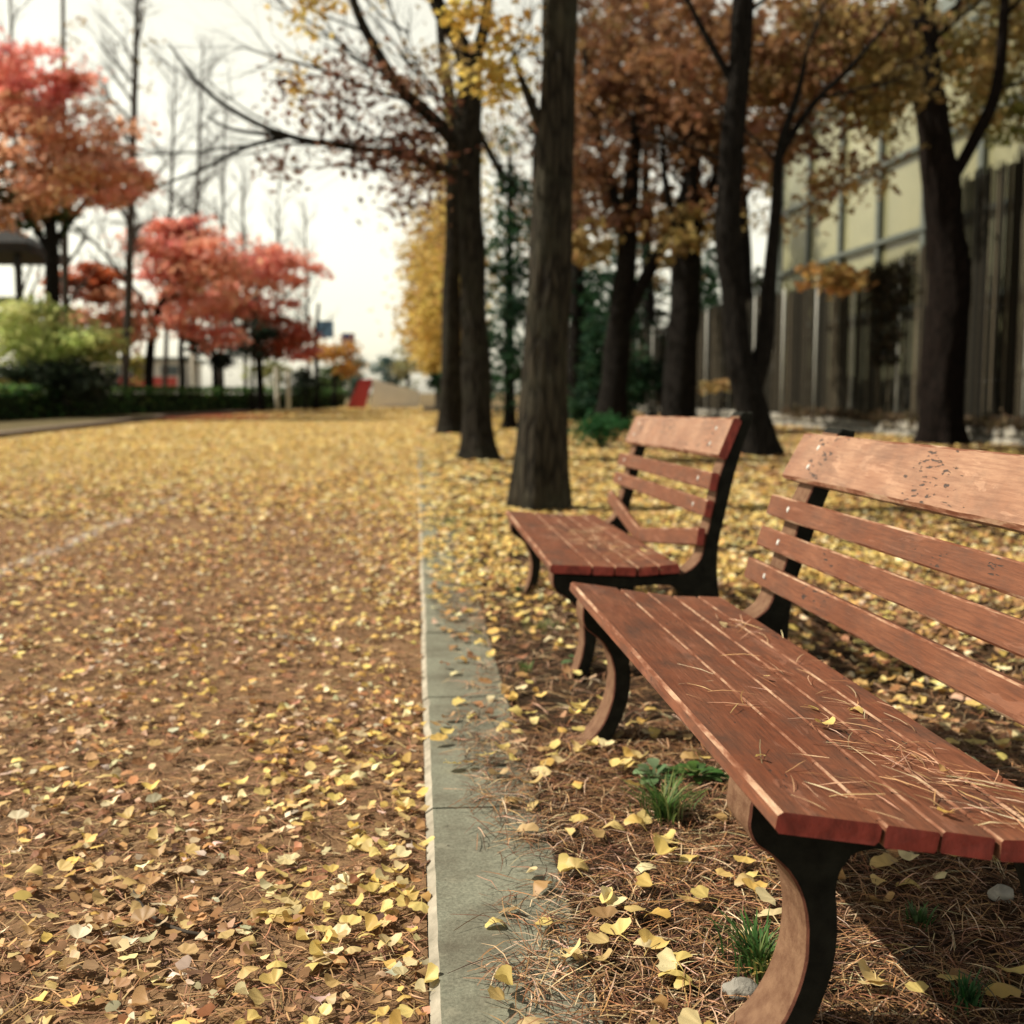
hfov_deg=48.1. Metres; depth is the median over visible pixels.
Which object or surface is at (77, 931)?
ginkgo leaf
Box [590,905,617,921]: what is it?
ginkgo leaf
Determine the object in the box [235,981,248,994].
ginkgo leaf
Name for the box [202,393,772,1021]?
ground
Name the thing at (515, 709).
ginkgo leaf
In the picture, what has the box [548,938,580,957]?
ginkgo leaf
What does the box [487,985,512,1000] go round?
ginkgo leaf
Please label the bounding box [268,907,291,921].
ginkgo leaf
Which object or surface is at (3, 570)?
road marking
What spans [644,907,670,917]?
ginkgo leaf
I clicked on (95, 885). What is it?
ginkgo leaf
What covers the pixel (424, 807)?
ginkgo leaf
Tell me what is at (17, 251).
pavilion
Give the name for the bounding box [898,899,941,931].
grass tuft
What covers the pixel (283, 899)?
ginkgo leaf
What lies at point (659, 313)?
evergreen tree
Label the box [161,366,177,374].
window
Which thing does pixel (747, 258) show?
brown tree
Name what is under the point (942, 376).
bent tree
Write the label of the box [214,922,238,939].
ginkgo leaf
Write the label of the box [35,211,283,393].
maple tree
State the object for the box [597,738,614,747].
ginkgo leaf
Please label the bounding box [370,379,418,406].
wall
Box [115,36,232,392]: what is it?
bare tree
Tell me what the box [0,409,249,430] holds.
pavement
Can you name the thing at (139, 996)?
ginkgo leaf
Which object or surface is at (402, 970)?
ginkgo leaf
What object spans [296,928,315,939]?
ginkgo leaf
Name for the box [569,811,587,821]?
ginkgo leaf
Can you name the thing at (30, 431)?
kerb
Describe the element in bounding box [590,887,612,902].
ginkgo leaf
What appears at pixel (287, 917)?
ginkgo leaf
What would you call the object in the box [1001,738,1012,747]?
ginkgo leaf
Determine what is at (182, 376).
slim tree
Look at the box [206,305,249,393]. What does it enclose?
slim tree
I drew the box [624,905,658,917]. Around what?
ginkgo leaf
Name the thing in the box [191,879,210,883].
ginkgo leaf
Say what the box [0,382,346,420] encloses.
hedge
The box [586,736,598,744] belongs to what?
ginkgo leaf
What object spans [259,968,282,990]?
ginkgo leaf
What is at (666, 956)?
ginkgo leaf
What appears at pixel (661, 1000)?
ginkgo leaf
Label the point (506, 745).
ginkgo leaf
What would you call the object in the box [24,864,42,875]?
ginkgo leaf
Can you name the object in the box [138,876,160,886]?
ginkgo leaf
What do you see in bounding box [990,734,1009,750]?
ginkgo leaf
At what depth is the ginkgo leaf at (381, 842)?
2.54 m
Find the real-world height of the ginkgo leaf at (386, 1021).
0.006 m
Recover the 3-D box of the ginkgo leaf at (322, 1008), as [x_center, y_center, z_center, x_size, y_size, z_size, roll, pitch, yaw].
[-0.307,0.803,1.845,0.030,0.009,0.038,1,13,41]
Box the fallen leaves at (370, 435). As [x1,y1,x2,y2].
[0,405,430,1023]
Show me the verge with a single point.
(553, 698)
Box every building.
[84,357,205,393]
[775,0,1023,422]
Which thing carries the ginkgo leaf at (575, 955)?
on the kerb at (458, 864)
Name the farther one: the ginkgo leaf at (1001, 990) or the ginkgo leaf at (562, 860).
the ginkgo leaf at (562, 860)
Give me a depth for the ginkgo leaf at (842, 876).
2.28 m
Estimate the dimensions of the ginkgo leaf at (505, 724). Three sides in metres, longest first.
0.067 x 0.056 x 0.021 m
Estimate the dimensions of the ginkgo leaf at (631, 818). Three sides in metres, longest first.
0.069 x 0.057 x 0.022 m
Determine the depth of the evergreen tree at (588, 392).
37.69 m
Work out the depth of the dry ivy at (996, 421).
25.42 m
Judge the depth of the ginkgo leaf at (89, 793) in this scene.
2.84 m
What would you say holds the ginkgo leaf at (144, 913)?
on the road
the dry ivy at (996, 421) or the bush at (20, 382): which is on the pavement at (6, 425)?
the bush at (20, 382)
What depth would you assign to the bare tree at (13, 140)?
56.22 m
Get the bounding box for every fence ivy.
[858,254,921,315]
[865,299,907,368]
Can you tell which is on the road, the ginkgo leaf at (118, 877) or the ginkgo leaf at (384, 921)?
the ginkgo leaf at (384, 921)
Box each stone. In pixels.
[722,977,757,1000]
[987,884,1013,903]
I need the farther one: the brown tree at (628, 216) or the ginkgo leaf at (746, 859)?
the brown tree at (628, 216)
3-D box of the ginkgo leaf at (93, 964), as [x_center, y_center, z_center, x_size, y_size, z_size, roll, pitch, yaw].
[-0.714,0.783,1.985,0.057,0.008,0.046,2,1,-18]
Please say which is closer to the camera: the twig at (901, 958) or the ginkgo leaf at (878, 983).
the ginkgo leaf at (878, 983)
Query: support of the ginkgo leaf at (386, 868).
on the road
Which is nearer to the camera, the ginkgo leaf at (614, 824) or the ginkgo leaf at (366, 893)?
the ginkgo leaf at (366, 893)
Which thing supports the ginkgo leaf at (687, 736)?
on the pine needles at (739, 897)
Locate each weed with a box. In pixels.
[561,655,573,663]
[633,758,681,785]
[669,761,728,783]
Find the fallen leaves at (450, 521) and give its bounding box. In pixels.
[409,514,493,528]
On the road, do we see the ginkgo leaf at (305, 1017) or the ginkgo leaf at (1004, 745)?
the ginkgo leaf at (305, 1017)
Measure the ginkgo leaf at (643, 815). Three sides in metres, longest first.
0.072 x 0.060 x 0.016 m
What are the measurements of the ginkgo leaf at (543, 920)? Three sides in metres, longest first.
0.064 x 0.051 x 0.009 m
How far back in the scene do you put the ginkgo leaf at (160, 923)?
2.15 m
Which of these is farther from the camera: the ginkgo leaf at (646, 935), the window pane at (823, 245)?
the window pane at (823, 245)
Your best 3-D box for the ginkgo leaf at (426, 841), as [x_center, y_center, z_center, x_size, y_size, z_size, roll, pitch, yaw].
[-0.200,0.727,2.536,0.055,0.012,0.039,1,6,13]
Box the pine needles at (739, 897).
[427,483,1023,1023]
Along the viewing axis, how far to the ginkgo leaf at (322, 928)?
2.13 m
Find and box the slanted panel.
[347,378,372,407]
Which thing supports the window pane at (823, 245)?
in the glazed building at (889, 226)
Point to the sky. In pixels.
(352, 251)
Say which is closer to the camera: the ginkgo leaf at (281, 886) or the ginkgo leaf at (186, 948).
the ginkgo leaf at (186, 948)
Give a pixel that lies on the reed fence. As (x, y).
(840, 384)
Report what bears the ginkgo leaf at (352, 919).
on the road
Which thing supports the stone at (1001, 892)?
on the pine needles at (739, 897)
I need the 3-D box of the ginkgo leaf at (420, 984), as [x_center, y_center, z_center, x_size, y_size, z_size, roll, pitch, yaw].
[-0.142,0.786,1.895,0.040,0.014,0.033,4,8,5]
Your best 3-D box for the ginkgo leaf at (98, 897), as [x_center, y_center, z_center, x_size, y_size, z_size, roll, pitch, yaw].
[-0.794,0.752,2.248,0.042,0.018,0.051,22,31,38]
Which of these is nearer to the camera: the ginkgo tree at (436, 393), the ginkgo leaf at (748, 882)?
the ginkgo leaf at (748, 882)
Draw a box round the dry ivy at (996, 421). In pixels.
[779,403,1023,437]
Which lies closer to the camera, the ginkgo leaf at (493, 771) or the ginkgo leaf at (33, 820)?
the ginkgo leaf at (33, 820)
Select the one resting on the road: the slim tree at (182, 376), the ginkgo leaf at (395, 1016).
the ginkgo leaf at (395, 1016)
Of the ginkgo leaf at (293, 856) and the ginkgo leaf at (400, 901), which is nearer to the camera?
the ginkgo leaf at (400, 901)
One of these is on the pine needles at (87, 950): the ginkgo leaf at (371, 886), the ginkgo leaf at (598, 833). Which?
the ginkgo leaf at (371, 886)
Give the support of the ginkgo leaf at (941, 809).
on the park bench at (657, 640)
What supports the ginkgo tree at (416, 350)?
on the verge
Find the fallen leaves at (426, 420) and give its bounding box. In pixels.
[414,410,1023,1023]
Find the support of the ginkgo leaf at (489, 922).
on the kerb at (458, 864)
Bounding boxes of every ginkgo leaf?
[8,809,28,821]
[22,924,40,940]
[22,940,33,947]
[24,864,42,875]
[27,815,43,822]
[27,880,42,887]
[33,980,57,988]
[39,1012,60,1023]
[48,878,66,888]
[50,949,79,969]
[52,859,73,875]
[54,829,66,834]
[67,924,92,942]
[68,879,90,888]
[82,959,107,969]
[83,792,94,795]
[84,861,102,870]
[85,922,106,929]
[88,858,105,867]
[89,875,113,883]
[90,879,105,888]
[92,890,115,903]
[92,917,116,922]
[94,911,113,924]
[95,774,112,781]
[108,875,124,881]
[109,932,129,948]
[110,881,127,888]
[112,917,133,926]
[112,919,135,930]
[112,968,132,979]
[113,977,130,990]
[114,903,126,910]
[116,806,133,819]
[121,901,141,915]
[122,877,147,887]
[128,985,163,1005]
[130,905,155,929]
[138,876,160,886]
[145,827,161,838]
[146,916,167,925]
[147,843,165,859]
[148,837,167,843]
[151,898,170,905]
[159,896,176,905]
[173,865,193,873]
[177,913,196,927]
[177,942,198,956]
[179,843,199,855]
[190,830,207,837]
[190,894,211,906]
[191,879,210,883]
[192,884,210,892]
[203,826,222,835]
[212,915,232,924]
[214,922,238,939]
[215,929,234,938]
[232,837,253,845]
[234,1018,245,1023]
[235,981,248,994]
[236,930,257,946]
[237,963,261,978]
[241,919,255,926]
[245,906,267,922]
[245,1009,261,1020]
[249,987,281,1004]
[256,816,267,823]
[258,832,274,840]
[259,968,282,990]
[265,916,273,923]
[266,954,286,969]
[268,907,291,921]
[270,777,285,784]
[273,884,292,889]
[273,890,294,904]
[275,854,294,864]
[275,868,292,876]
[278,853,299,863]
[280,793,300,803]
[281,891,302,904]
[282,910,300,921]
[288,898,311,915]
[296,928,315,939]
[300,1016,319,1023]
[301,811,317,819]
[303,1015,327,1023]
[305,960,325,972]
[309,929,331,943]
[309,939,323,954]
[311,952,334,961]
[313,925,332,935]
[313,947,331,964]
[315,1005,330,1015]
[317,992,336,1004]
[317,1003,332,1016]
[323,942,343,954]
[324,973,342,987]
[325,929,350,943]
[327,930,347,942]
[329,883,346,894]
[332,924,350,934]
[339,914,361,925]
[343,872,362,885]
[343,893,363,905]
[344,944,361,953]
[345,837,357,851]
[347,831,364,846]
[350,770,367,779]
[352,883,366,895]
[354,913,380,938]
[355,806,375,808]
[356,835,373,844]
[356,931,374,939]
[357,838,381,851]
[359,882,376,896]
[359,882,383,896]
[365,846,380,857]
[368,1005,389,1015]
[372,839,388,850]
[372,1018,393,1023]
[373,881,396,892]
[374,899,392,912]
[375,822,394,835]
[375,868,390,879]
[375,938,388,948]
[378,913,391,926]
[379,933,401,952]
[381,863,401,871]
[381,903,397,921]
[383,954,405,968]
[389,853,403,858]
[389,1009,401,1023]
[390,864,408,872]
[391,845,411,860]
[392,966,411,980]
[393,797,409,806]
[393,829,409,837]
[393,883,406,887]
[394,885,414,895]
[395,894,414,906]
[396,876,409,883]
[396,991,414,1001]
[397,1004,422,1017]
[398,811,416,819]
[403,956,425,965]
[406,887,428,899]
[408,897,428,912]
[410,967,426,975]
[414,962,438,982]
[415,978,433,991]
[416,836,434,845]
[419,805,429,810]
[430,732,447,743]
[440,726,456,733]
[485,917,505,927]
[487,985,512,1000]
[488,768,510,773]
[491,740,509,749]
[494,964,533,988]
[496,722,513,730]
[499,906,519,916]
[502,797,519,804]
[506,705,521,716]
[514,1009,546,1023]
[516,822,538,833]
[520,774,542,783]
[523,879,552,895]
[525,800,549,810]
[525,866,537,872]
[530,760,550,775]
[534,758,553,765]
[535,917,558,925]
[536,745,552,750]
[548,739,560,748]
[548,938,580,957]
[550,752,571,764]
[557,853,588,871]
[560,942,588,960]
[562,857,588,874]
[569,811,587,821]
[570,699,587,708]
[571,739,588,749]
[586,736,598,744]
[586,931,629,943]
[586,948,611,963]
[589,827,614,837]
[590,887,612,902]
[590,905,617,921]
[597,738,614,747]
[600,917,630,940]
[601,885,626,906]
[603,814,624,830]
[604,758,624,771]
[618,757,631,766]
[623,747,636,756]
[624,760,641,769]
[624,814,646,830]
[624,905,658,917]
[625,780,643,786]
[631,749,648,758]
[633,938,651,951]
[634,857,655,873]
[635,872,658,886]
[637,809,657,823]
[638,928,669,959]
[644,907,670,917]
[645,993,667,1008]
[649,726,668,738]
[649,1019,676,1023]
[651,836,676,858]
[653,829,682,842]
[656,947,693,971]
[657,834,678,842]
[658,963,691,980]
[664,730,675,734]
[672,951,692,970]
[674,853,698,864]
[674,976,699,989]
[676,888,702,902]
[678,1007,701,1023]
[680,733,694,738]
[680,751,699,759]
[690,885,723,902]
[711,811,726,823]
[715,868,733,876]
[719,621,729,626]
[733,849,755,863]
[734,873,760,886]
[742,878,767,894]
[746,871,769,876]
[755,887,781,905]
[755,908,781,923]
[815,716,834,724]
[838,869,852,879]
[850,706,862,713]
[858,959,886,981]
[858,971,892,985]
[869,891,902,903]
[870,853,902,874]
[870,874,886,884]
[882,943,908,946]
[895,878,921,889]
[898,850,918,860]
[905,981,933,998]
[927,964,960,979]
[933,871,950,878]
[936,722,957,731]
[937,806,952,812]
[939,763,949,771]
[946,738,963,743]
[947,964,973,983]
[964,734,986,744]
[982,974,1021,997]
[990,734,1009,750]
[992,960,1023,973]
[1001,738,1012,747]
[1012,730,1023,737]
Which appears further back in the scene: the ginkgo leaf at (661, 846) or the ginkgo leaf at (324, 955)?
the ginkgo leaf at (661, 846)
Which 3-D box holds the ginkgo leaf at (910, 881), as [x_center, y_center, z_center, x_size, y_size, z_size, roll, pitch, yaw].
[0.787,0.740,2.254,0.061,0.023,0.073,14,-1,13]
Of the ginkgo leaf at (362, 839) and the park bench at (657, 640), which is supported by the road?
the ginkgo leaf at (362, 839)
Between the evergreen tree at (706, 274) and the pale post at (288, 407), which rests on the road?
the pale post at (288, 407)
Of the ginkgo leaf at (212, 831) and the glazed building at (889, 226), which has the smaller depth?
the ginkgo leaf at (212, 831)
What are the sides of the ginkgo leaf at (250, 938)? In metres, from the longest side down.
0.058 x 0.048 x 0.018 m
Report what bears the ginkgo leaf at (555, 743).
on the pine needles at (739, 897)
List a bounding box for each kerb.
[0,407,337,437]
[417,419,604,1023]
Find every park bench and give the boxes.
[506,411,752,678]
[569,428,1023,1023]
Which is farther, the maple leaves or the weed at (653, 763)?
the maple leaves
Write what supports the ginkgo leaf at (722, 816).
on the pine needles at (739, 897)
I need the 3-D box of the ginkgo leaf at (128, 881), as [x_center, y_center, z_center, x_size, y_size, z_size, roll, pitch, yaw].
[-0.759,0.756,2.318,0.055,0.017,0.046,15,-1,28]
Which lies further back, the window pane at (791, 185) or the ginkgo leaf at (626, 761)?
the window pane at (791, 185)
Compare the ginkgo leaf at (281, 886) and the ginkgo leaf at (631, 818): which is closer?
the ginkgo leaf at (281, 886)
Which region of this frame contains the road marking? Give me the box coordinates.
[0,454,273,575]
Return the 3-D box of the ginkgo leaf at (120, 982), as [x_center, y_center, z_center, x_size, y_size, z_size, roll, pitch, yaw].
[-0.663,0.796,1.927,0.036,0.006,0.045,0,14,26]
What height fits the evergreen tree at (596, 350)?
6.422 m
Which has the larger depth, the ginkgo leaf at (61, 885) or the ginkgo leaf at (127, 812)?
the ginkgo leaf at (127, 812)
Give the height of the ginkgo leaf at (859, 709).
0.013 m
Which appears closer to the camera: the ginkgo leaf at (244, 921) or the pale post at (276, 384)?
the ginkgo leaf at (244, 921)
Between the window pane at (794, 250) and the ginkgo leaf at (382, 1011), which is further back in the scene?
the window pane at (794, 250)
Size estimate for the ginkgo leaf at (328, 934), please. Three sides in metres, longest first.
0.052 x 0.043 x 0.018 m
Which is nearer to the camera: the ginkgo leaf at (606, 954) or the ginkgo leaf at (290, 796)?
the ginkgo leaf at (606, 954)
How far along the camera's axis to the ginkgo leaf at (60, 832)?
2.58 m
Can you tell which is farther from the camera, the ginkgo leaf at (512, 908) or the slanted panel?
the slanted panel
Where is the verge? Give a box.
[423,406,1023,1023]
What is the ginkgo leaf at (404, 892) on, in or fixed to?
on the road
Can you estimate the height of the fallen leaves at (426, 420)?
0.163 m
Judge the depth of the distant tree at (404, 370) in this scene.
103.62 m
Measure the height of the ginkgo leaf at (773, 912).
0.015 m
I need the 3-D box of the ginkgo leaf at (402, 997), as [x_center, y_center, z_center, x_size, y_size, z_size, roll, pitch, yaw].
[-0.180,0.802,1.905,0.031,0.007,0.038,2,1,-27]
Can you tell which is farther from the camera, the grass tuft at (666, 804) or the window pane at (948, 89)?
the window pane at (948, 89)
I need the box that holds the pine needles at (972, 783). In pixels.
[681,614,1023,831]
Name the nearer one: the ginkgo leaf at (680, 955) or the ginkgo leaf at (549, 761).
the ginkgo leaf at (680, 955)
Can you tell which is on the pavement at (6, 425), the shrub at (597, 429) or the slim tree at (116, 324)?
the slim tree at (116, 324)
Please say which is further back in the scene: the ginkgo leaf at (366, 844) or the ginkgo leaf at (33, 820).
the ginkgo leaf at (33, 820)
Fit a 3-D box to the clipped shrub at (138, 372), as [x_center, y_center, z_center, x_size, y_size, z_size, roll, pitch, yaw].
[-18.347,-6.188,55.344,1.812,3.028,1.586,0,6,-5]
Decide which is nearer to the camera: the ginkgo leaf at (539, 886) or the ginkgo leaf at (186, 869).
the ginkgo leaf at (539, 886)
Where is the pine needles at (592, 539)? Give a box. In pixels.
[549,524,666,561]
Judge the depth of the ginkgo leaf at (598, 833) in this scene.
2.50 m
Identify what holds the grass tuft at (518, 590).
on the verge
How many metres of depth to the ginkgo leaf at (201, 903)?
2.24 m
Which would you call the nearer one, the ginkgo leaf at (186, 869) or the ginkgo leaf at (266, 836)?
the ginkgo leaf at (186, 869)
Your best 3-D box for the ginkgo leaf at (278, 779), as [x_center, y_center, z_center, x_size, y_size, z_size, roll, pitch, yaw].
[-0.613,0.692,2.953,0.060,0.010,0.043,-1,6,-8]
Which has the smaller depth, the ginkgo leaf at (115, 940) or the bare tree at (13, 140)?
the ginkgo leaf at (115, 940)
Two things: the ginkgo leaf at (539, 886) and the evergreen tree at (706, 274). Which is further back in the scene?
the evergreen tree at (706, 274)
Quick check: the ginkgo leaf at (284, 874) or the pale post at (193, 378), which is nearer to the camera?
the ginkgo leaf at (284, 874)
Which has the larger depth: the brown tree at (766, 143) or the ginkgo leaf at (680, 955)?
the brown tree at (766, 143)
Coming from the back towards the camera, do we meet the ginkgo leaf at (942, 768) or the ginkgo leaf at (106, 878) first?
the ginkgo leaf at (106, 878)
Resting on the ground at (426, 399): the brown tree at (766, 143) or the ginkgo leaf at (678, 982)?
the brown tree at (766, 143)
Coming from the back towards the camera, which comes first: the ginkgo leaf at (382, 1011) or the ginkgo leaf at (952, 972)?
the ginkgo leaf at (952, 972)
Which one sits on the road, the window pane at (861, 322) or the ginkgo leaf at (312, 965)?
the ginkgo leaf at (312, 965)
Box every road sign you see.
[318,321,333,377]
[341,333,354,403]
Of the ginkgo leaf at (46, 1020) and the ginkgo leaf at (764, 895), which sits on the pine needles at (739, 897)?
the ginkgo leaf at (764, 895)
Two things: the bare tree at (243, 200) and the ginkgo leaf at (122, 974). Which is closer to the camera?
the ginkgo leaf at (122, 974)
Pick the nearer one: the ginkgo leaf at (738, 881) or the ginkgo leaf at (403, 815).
the ginkgo leaf at (738, 881)
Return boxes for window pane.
[782,270,803,326]
[783,206,805,270]
[784,145,806,210]
[784,331,794,386]
[808,332,830,389]
[810,260,835,318]
[811,196,837,260]
[813,113,840,195]
[843,248,873,312]
[844,173,875,250]
[845,322,868,389]
[846,102,877,179]
[878,309,916,388]
[882,233,919,305]
[883,152,920,237]
[885,77,917,158]
[940,22,982,125]
[953,129,977,205]
[983,296,1022,388]
[987,102,1023,202]
[988,206,1023,290]
[992,0,1023,103]
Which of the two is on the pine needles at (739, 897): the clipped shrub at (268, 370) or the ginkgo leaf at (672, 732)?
the ginkgo leaf at (672, 732)
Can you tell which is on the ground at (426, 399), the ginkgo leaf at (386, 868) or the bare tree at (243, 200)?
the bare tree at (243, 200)
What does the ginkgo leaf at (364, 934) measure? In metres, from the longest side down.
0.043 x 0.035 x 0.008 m
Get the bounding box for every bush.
[0,290,136,393]
[0,349,130,406]
[0,377,30,393]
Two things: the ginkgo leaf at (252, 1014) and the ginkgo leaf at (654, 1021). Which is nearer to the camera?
the ginkgo leaf at (654, 1021)
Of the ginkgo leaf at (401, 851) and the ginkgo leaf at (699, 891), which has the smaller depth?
the ginkgo leaf at (699, 891)
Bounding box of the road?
[0,417,428,1023]
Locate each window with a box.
[103,366,120,374]
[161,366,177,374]
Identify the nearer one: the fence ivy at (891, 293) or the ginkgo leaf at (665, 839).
the ginkgo leaf at (665, 839)
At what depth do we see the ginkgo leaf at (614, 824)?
2.57 m
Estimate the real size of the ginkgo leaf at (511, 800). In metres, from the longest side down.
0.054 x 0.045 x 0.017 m
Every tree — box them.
[0,0,68,300]
[0,27,166,393]
[5,0,126,324]
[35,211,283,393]
[48,0,607,461]
[57,0,193,392]
[97,280,151,364]
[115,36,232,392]
[142,23,249,393]
[151,297,192,393]
[174,80,261,393]
[179,240,334,410]
[184,322,210,393]
[202,346,244,392]
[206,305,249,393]
[211,149,267,387]
[212,313,287,411]
[258,172,307,360]
[281,194,324,371]
[297,291,337,409]
[306,334,368,407]
[308,0,611,434]
[311,363,354,398]
[339,354,380,399]
[367,150,515,373]
[370,350,407,385]
[372,199,492,363]
[378,106,527,421]
[380,338,424,389]
[391,224,439,410]
[393,271,437,407]
[426,351,440,392]
[431,0,648,512]
[438,110,573,428]
[475,0,802,430]
[481,50,600,295]
[483,0,668,417]
[567,303,648,420]
[568,265,630,396]
[575,0,992,457]
[583,45,715,354]
[584,192,665,412]
[592,0,773,416]
[632,272,669,398]
[646,18,794,335]
[701,246,730,408]
[711,0,1023,445]
[730,265,773,411]
[744,26,888,277]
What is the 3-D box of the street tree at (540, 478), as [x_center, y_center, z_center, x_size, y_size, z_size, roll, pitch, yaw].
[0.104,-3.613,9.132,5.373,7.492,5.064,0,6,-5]
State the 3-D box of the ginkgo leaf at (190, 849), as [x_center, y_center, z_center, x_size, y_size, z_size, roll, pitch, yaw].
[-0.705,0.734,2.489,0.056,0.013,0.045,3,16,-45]
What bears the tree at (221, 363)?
on the pavement at (6, 425)
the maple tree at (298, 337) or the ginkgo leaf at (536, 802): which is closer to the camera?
the ginkgo leaf at (536, 802)
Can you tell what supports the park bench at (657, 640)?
on the verge
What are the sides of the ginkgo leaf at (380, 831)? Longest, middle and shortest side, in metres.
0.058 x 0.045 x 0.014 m
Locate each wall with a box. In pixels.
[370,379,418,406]
[633,405,1023,447]
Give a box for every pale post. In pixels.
[191,354,195,393]
[274,367,278,410]
[286,370,290,409]
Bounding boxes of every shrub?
[113,353,144,393]
[239,357,300,392]
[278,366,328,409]
[568,408,634,448]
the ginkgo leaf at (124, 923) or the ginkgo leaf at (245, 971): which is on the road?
the ginkgo leaf at (124, 923)
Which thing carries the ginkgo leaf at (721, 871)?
on the pine needles at (739, 897)
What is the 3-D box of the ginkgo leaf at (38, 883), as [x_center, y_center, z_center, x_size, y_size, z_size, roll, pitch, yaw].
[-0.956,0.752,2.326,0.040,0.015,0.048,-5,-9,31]
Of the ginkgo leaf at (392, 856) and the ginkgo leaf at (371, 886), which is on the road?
the ginkgo leaf at (392, 856)
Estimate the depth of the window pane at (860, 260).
33.78 m
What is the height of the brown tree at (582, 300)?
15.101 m
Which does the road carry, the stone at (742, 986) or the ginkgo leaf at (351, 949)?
the ginkgo leaf at (351, 949)
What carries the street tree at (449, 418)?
on the verge
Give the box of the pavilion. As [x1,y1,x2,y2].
[0,220,60,304]
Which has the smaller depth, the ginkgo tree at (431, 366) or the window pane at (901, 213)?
the window pane at (901, 213)
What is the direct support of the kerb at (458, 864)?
on the ground at (426, 399)
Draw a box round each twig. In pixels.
[130,887,249,935]
[889,938,925,973]
[958,970,1003,1011]
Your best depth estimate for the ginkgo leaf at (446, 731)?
3.27 m
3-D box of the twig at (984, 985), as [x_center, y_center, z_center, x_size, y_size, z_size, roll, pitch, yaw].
[0.759,0.767,1.851,0.008,0.012,0.129,-1,6,-10]
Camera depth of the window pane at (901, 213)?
30.78 m
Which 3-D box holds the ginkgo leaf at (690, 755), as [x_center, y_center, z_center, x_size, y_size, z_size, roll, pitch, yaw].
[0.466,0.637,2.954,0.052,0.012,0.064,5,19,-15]
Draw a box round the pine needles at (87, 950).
[0,458,429,1023]
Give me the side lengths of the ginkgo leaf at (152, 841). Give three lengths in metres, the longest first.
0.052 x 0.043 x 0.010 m
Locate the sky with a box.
[0,0,906,392]
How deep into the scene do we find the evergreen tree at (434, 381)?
47.36 m
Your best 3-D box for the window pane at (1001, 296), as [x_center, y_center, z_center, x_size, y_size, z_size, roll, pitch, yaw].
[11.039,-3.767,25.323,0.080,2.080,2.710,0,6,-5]
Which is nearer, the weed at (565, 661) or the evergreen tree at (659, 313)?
the weed at (565, 661)
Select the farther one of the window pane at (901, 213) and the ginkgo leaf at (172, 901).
the window pane at (901, 213)
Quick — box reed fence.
[629,150,1023,425]
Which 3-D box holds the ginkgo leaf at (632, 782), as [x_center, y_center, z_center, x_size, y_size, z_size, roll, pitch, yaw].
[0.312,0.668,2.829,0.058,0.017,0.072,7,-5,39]
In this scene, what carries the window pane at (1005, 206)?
in the glazed building at (889, 226)
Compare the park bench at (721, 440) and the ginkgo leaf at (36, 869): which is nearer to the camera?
the ginkgo leaf at (36, 869)
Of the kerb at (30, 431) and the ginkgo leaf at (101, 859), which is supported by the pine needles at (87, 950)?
the ginkgo leaf at (101, 859)
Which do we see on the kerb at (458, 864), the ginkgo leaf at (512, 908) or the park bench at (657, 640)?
the ginkgo leaf at (512, 908)
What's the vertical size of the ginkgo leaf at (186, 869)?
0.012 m
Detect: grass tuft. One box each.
[507,613,573,636]
[509,585,524,595]
[518,659,534,672]
[615,765,716,827]
[698,905,779,984]
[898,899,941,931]
[943,965,992,1016]
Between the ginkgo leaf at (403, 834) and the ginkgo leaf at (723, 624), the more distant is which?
the ginkgo leaf at (723, 624)
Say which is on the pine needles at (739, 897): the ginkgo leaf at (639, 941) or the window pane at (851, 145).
the ginkgo leaf at (639, 941)
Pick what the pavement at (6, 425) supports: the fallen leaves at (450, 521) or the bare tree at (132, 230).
the bare tree at (132, 230)
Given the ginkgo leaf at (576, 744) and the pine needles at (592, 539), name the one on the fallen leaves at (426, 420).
the ginkgo leaf at (576, 744)
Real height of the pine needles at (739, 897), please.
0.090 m
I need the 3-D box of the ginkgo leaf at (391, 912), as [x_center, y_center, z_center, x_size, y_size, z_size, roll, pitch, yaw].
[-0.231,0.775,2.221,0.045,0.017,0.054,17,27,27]
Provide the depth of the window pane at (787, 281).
40.10 m
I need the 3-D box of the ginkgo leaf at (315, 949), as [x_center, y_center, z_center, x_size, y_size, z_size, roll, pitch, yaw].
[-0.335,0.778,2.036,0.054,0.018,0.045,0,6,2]
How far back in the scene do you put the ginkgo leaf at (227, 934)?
2.10 m
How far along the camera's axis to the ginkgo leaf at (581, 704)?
3.51 m
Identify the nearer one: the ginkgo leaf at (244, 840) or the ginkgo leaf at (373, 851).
the ginkgo leaf at (373, 851)
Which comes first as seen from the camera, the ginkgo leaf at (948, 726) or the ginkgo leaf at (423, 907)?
the ginkgo leaf at (423, 907)
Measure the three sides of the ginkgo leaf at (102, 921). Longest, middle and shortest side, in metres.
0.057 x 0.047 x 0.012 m
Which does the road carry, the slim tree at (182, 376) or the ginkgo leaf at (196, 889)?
the ginkgo leaf at (196, 889)
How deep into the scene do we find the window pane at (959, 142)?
27.31 m
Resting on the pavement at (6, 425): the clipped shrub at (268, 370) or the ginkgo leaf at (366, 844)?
the clipped shrub at (268, 370)
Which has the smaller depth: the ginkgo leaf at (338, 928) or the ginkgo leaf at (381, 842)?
the ginkgo leaf at (338, 928)
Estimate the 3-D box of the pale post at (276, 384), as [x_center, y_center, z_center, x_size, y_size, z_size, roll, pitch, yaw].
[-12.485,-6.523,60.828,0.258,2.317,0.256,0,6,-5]
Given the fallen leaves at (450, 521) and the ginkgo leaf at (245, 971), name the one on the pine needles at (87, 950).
the ginkgo leaf at (245, 971)
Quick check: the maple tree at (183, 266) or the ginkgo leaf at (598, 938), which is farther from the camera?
the maple tree at (183, 266)
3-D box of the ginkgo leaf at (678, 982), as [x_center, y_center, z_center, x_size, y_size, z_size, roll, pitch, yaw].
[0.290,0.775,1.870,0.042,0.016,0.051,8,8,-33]
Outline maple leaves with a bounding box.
[132,410,320,426]

